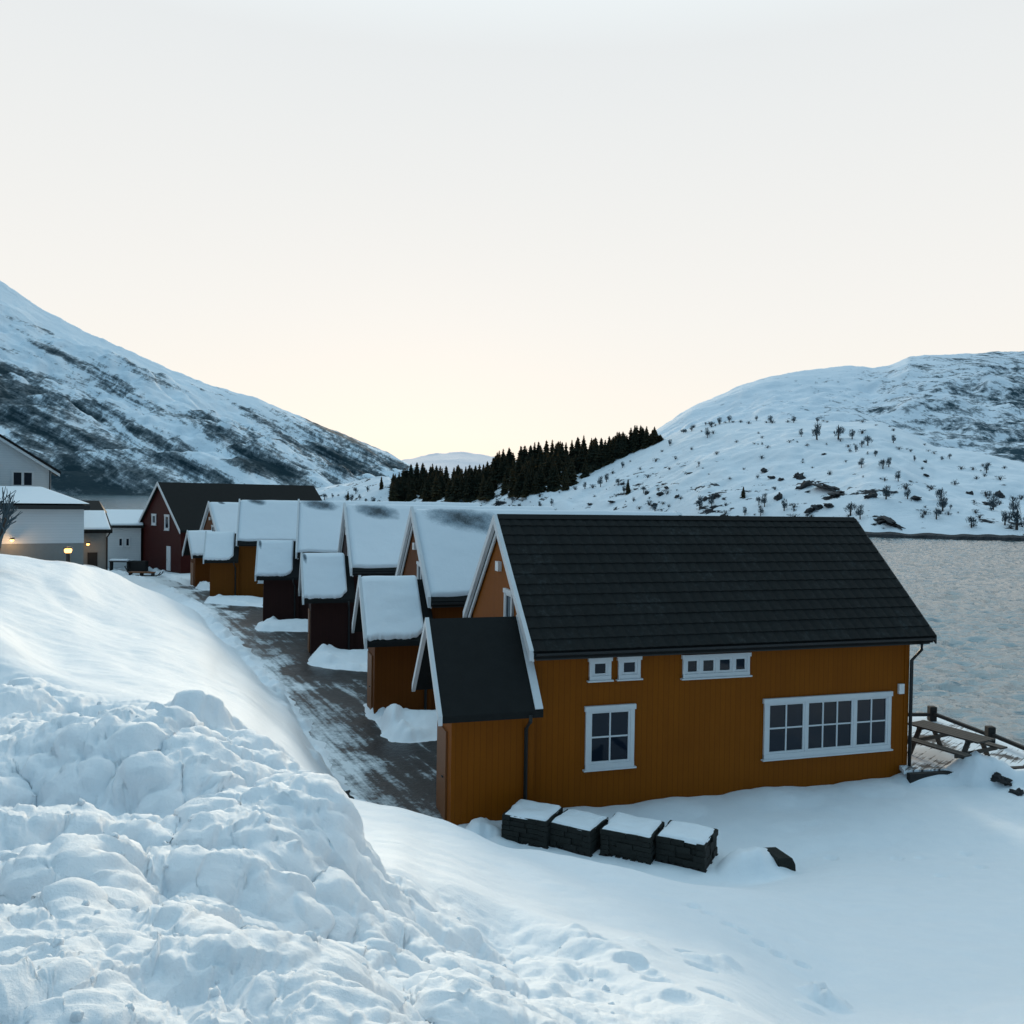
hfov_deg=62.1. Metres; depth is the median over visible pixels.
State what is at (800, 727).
window
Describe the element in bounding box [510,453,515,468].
spruce
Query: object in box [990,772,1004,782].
boulder
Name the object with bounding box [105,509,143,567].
outbuilding
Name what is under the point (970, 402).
mountain
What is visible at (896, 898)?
ground
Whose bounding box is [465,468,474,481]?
spruce
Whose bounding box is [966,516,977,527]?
birch
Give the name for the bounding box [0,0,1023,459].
sky
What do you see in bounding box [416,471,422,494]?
spruce
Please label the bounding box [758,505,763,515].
birch
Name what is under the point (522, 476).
spruce
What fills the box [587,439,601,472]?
spruce
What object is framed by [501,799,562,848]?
stone pallet
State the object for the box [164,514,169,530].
window
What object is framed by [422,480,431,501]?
spruce
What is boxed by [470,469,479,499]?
spruce
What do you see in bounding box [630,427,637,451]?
spruce
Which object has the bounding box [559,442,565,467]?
spruce
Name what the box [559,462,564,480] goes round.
spruce
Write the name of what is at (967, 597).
water
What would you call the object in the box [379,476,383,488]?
spruce
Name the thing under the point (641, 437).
spruce
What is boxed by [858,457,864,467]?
birch
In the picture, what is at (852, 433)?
birch
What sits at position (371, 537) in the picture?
cabin
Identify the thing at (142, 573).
kicksled
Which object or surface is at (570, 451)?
spruce
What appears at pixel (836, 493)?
rock
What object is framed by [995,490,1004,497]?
rock
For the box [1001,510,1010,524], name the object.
birch
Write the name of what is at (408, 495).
spruce
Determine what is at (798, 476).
rock
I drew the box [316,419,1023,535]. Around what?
hill
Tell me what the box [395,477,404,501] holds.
spruce
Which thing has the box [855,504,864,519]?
birch
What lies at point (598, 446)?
spruce
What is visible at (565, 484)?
spruce
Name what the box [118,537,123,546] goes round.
window
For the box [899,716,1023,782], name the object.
deck
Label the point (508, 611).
window
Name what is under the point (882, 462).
birch
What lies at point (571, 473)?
spruce
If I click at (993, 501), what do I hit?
birch
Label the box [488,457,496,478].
spruce
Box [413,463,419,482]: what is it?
spruce
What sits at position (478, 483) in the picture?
spruce
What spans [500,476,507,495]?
spruce
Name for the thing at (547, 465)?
spruce
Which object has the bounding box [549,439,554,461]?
spruce
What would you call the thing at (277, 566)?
cabin
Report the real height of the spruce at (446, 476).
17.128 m
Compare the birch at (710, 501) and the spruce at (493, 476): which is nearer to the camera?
the birch at (710, 501)
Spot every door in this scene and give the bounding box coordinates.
[87,552,97,565]
[166,546,170,570]
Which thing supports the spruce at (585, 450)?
on the hill
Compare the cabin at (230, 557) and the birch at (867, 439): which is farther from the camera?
the birch at (867, 439)
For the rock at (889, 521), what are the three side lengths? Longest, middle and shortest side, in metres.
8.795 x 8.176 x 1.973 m
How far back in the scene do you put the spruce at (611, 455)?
411.39 m
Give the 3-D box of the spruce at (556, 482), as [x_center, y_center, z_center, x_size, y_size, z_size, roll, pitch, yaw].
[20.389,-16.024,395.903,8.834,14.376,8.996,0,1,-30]
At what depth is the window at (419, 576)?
30.56 m
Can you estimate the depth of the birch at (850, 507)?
230.65 m
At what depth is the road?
27.42 m
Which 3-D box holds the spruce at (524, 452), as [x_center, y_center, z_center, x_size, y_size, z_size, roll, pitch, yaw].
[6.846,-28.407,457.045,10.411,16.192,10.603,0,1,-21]
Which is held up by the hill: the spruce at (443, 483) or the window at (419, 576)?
the spruce at (443, 483)
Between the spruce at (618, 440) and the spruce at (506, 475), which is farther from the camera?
the spruce at (506, 475)
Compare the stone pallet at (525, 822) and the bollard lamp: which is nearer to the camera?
the stone pallet at (525, 822)
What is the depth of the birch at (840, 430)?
315.44 m
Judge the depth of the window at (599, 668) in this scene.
19.80 m
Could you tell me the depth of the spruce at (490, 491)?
429.75 m
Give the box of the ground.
[0,554,1023,1023]
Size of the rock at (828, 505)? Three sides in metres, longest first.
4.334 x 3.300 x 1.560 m
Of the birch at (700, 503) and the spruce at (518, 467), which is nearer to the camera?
the birch at (700, 503)
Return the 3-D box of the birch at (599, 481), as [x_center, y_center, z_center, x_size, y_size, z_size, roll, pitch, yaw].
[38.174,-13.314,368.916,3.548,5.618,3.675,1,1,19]
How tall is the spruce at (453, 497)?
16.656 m
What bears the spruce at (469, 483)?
on the hill
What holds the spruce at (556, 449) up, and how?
on the hill
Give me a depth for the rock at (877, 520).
222.12 m
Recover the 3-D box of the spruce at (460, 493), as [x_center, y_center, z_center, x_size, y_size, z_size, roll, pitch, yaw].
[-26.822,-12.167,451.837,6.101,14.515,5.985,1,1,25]
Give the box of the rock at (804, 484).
[795,480,813,489]
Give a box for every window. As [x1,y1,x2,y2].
[11,470,33,485]
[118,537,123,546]
[125,537,130,546]
[151,514,156,525]
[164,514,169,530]
[416,561,421,578]
[503,588,513,616]
[582,703,636,771]
[587,658,613,682]
[616,656,642,680]
[680,652,751,679]
[761,691,892,761]
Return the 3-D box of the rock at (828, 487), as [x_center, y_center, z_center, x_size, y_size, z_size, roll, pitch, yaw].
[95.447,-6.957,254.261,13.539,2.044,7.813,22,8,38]
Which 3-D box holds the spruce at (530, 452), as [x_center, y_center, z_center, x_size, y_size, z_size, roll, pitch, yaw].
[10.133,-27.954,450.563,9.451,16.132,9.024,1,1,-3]
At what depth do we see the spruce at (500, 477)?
447.82 m
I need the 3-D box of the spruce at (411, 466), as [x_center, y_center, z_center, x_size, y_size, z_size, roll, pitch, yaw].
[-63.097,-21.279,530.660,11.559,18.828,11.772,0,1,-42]
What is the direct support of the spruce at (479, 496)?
on the hill
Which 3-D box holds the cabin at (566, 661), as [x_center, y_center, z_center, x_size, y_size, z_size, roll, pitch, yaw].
[3.819,4.033,23.147,13.275,7.880,7.030,1,1,-17]
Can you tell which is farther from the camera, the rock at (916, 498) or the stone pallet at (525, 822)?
the rock at (916, 498)
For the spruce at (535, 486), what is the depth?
394.53 m
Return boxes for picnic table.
[907,720,1007,758]
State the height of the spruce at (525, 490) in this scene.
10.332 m
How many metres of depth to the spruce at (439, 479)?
484.26 m
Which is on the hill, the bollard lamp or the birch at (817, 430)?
the birch at (817, 430)
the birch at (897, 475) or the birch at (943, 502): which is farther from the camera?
the birch at (897, 475)
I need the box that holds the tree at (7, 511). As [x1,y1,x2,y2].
[0,486,21,548]
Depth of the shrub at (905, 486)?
239.04 m
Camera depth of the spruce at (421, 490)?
502.73 m
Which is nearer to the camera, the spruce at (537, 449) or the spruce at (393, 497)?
the spruce at (537, 449)
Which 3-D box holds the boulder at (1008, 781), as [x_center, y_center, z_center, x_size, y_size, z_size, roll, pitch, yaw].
[12.637,6.925,21.754,0.312,0.264,0.450,2,1,33]
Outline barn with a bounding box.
[138,482,321,573]
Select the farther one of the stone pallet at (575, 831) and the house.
the house
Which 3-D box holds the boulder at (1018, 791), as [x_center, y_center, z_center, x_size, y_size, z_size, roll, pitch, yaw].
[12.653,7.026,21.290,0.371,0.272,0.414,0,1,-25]
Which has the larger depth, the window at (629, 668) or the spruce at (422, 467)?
the spruce at (422, 467)
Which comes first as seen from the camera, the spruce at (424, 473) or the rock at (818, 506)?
the rock at (818, 506)
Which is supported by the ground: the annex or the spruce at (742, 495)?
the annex
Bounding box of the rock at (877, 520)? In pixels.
[873,517,884,522]
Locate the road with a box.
[126,570,443,819]
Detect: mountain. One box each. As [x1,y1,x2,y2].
[0,281,419,494]
[402,452,515,477]
[657,351,1023,462]
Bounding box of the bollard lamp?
[63,546,72,561]
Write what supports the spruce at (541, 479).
on the hill
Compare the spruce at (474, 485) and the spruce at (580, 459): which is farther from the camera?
the spruce at (474, 485)
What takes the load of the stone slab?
on the ground
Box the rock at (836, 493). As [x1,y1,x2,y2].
[827,490,844,497]
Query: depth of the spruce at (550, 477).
394.69 m
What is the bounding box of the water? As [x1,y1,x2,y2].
[64,494,1023,744]
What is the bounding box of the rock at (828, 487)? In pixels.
[811,483,839,491]
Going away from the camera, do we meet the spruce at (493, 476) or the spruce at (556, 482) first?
the spruce at (556, 482)
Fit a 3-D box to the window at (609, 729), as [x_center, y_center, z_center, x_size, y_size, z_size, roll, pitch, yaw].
[2.298,5.278,19.904,1.330,1.515,0.100,1,1,-17]
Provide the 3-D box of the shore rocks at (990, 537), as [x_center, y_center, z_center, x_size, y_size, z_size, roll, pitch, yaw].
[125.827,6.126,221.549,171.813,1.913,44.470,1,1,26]
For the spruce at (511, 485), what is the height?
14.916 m
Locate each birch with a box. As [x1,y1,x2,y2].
[596,476,602,486]
[696,495,703,509]
[707,495,713,506]
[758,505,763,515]
[759,492,767,506]
[781,499,786,510]
[812,423,820,439]
[833,425,845,439]
[844,501,856,515]
[849,429,855,438]
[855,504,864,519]
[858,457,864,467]
[864,435,872,445]
[879,460,886,468]
[882,485,890,499]
[886,457,891,466]
[895,471,900,481]
[904,488,910,498]
[933,508,942,519]
[934,487,946,499]
[936,494,947,510]
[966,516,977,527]
[986,492,1000,509]
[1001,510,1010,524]
[1007,508,1023,529]
[1008,495,1020,513]
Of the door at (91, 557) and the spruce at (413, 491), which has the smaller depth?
the door at (91, 557)
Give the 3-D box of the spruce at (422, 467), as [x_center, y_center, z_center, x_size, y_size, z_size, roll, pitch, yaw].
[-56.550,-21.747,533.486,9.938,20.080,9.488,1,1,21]
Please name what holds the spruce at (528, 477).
on the hill
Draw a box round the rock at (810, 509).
[804,507,814,512]
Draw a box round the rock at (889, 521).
[880,515,905,529]
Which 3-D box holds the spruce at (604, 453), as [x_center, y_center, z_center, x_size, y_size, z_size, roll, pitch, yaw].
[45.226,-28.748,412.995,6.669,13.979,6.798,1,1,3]
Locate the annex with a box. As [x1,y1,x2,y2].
[0,486,89,564]
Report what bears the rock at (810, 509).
on the hill
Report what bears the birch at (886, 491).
on the hill
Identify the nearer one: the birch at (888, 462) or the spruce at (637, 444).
the birch at (888, 462)
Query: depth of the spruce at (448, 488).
459.46 m
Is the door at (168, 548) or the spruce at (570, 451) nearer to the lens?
the door at (168, 548)
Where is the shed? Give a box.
[81,500,112,569]
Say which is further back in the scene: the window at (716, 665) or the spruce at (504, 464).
the spruce at (504, 464)
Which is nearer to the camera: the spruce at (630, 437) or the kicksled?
the kicksled
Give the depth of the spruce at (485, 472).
450.43 m
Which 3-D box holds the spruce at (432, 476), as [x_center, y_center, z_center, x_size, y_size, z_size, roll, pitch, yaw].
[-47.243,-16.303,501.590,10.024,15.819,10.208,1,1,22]
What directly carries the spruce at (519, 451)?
on the hill
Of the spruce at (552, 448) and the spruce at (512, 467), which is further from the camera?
the spruce at (552, 448)
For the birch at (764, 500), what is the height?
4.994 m
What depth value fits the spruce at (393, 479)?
522.76 m
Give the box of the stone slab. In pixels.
[765,847,795,870]
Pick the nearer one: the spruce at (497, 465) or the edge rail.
the edge rail
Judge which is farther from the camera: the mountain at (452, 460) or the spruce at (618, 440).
the mountain at (452, 460)
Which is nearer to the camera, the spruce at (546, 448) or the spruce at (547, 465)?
the spruce at (547, 465)
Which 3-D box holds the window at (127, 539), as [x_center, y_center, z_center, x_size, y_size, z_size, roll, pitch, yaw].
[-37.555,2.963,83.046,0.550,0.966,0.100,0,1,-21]
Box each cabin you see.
[182,501,238,586]
[203,499,369,596]
[255,499,481,620]
[298,503,556,653]
[352,506,681,713]
[412,514,936,824]
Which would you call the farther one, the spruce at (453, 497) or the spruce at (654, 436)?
the spruce at (453, 497)
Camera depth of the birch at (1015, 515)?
213.22 m
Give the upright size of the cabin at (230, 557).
7.990 m
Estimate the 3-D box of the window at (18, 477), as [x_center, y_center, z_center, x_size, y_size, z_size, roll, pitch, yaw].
[-37.412,-2.537,64.998,1.560,1.281,0.075,0,1,-30]
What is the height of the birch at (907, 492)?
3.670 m
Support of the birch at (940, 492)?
on the hill
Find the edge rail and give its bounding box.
[908,706,1023,749]
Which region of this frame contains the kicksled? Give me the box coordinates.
[124,566,163,575]
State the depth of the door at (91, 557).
66.29 m
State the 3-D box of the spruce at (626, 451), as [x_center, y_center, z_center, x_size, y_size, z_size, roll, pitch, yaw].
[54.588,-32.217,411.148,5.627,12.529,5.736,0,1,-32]
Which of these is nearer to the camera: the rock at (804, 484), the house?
the house
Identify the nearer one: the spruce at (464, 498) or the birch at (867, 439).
the birch at (867, 439)
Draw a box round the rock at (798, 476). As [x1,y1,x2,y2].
[793,472,805,479]
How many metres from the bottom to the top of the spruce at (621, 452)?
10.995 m
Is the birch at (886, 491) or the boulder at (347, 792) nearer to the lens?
the boulder at (347, 792)
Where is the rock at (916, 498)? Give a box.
[912,495,921,500]
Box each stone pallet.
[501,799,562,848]
[549,809,607,856]
[599,812,664,864]
[654,820,717,872]
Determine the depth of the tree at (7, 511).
30.20 m
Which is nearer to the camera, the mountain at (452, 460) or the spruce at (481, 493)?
the spruce at (481, 493)
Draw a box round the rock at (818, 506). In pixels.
[810,504,822,509]
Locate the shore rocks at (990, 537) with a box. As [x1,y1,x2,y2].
[866,532,1023,540]
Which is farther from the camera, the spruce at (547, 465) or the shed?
the spruce at (547, 465)
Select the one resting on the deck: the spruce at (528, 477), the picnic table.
the picnic table
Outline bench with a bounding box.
[109,559,147,571]
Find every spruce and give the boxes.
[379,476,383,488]
[388,473,394,491]
[388,482,398,501]
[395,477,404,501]
[395,483,400,501]
[404,483,411,501]
[405,478,417,499]
[406,465,415,481]
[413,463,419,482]
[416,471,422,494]
[418,463,423,481]
[418,482,423,498]
[420,477,430,501]
[422,467,425,483]
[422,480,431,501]
[429,472,434,492]
[429,476,441,501]
[432,473,444,497]
[439,474,444,496]
[443,466,449,484]
[444,478,451,500]
[446,475,459,501]
[455,477,463,501]
[460,479,470,501]
[464,473,473,500]
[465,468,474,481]
[467,476,475,501]
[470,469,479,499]
[473,473,480,498]
[476,474,485,499]
[478,478,484,500]
[479,476,495,500]
[481,466,487,483]
[487,480,494,498]
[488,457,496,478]
[490,467,497,490]
[494,455,499,477]
[497,461,502,482]
[498,455,509,480]
[500,467,509,487]
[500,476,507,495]
[507,461,516,487]
[507,470,515,496]
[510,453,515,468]
[512,473,522,496]
[514,446,521,463]
[515,457,521,481]
[518,465,525,492]
[520,446,526,467]
[520,467,532,493]
[520,478,529,497]
[523,445,536,466]
[530,473,539,493]
[531,464,545,492]
[534,446,544,476]
[535,442,539,462]
[543,439,549,461]
[544,453,550,483]
[545,464,554,491]
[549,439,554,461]
[549,464,561,491]
[551,444,559,461]
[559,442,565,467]
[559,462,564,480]
[560,462,567,484]
[561,467,569,490]
[567,458,579,485]
[569,443,572,460]
[571,437,580,460]
[573,455,579,473]
[576,445,584,472]
[578,459,589,478]
[583,445,587,458]
[586,441,594,471]
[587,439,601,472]
[593,437,601,458]
[599,437,603,455]
[600,440,609,465]
[606,440,616,462]
[614,432,620,456]
[616,432,627,457]
[616,438,627,458]
[620,434,628,456]
[625,480,630,493]
[628,428,632,452]
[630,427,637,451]
[630,432,639,451]
[638,428,644,446]
[639,430,651,448]
[649,426,657,444]
[740,486,745,497]
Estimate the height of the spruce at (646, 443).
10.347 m
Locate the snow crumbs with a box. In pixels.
[12,701,623,1021]
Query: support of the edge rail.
on the deck
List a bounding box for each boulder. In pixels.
[344,790,353,798]
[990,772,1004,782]
[1001,777,1012,785]
[1009,788,1023,795]
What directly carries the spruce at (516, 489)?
on the hill
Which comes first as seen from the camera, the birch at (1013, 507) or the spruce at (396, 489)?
the birch at (1013, 507)
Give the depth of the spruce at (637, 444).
409.40 m
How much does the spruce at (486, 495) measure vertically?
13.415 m
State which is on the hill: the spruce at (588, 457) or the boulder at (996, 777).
the spruce at (588, 457)
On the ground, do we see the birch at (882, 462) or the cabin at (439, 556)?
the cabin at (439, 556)
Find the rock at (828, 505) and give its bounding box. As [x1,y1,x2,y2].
[823,503,833,507]
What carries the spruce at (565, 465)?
on the hill
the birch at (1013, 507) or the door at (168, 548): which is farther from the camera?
the birch at (1013, 507)
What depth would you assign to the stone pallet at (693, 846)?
16.88 m
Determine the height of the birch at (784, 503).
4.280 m
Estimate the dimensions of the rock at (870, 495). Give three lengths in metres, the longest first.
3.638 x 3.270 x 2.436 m
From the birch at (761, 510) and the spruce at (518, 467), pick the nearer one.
the birch at (761, 510)
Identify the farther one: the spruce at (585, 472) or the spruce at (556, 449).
the spruce at (556, 449)
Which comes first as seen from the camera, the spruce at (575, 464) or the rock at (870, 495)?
the rock at (870, 495)
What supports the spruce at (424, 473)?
on the hill
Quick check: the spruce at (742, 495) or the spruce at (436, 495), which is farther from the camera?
the spruce at (436, 495)
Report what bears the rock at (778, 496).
on the hill
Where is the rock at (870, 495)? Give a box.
[864,492,877,498]
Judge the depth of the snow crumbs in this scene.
2.94 m
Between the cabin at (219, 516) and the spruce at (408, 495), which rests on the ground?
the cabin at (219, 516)
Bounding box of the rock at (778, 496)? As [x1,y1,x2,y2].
[773,492,782,500]
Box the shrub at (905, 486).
[898,483,912,488]
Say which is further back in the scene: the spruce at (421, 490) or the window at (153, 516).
the spruce at (421, 490)
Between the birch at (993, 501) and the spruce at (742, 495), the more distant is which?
the spruce at (742, 495)
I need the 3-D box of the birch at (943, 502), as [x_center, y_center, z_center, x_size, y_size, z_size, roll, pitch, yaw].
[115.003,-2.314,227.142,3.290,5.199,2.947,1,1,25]
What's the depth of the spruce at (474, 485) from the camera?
448.59 m
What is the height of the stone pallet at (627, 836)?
0.755 m
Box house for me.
[0,434,60,489]
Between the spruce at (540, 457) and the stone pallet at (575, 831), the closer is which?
the stone pallet at (575, 831)
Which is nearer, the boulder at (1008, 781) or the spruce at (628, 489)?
the boulder at (1008, 781)
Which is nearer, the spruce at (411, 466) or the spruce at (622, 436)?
the spruce at (622, 436)
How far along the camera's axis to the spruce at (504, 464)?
448.32 m
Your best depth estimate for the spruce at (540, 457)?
430.18 m
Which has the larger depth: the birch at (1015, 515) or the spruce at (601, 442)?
the spruce at (601, 442)
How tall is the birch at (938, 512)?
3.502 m
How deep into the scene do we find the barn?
81.86 m
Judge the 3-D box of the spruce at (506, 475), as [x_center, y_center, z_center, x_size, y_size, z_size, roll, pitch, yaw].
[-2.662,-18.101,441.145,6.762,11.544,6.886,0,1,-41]
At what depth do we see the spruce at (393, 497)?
498.22 m
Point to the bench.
(138, 566)
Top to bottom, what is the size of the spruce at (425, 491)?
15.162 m
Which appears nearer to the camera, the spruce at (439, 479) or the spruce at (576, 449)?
the spruce at (576, 449)

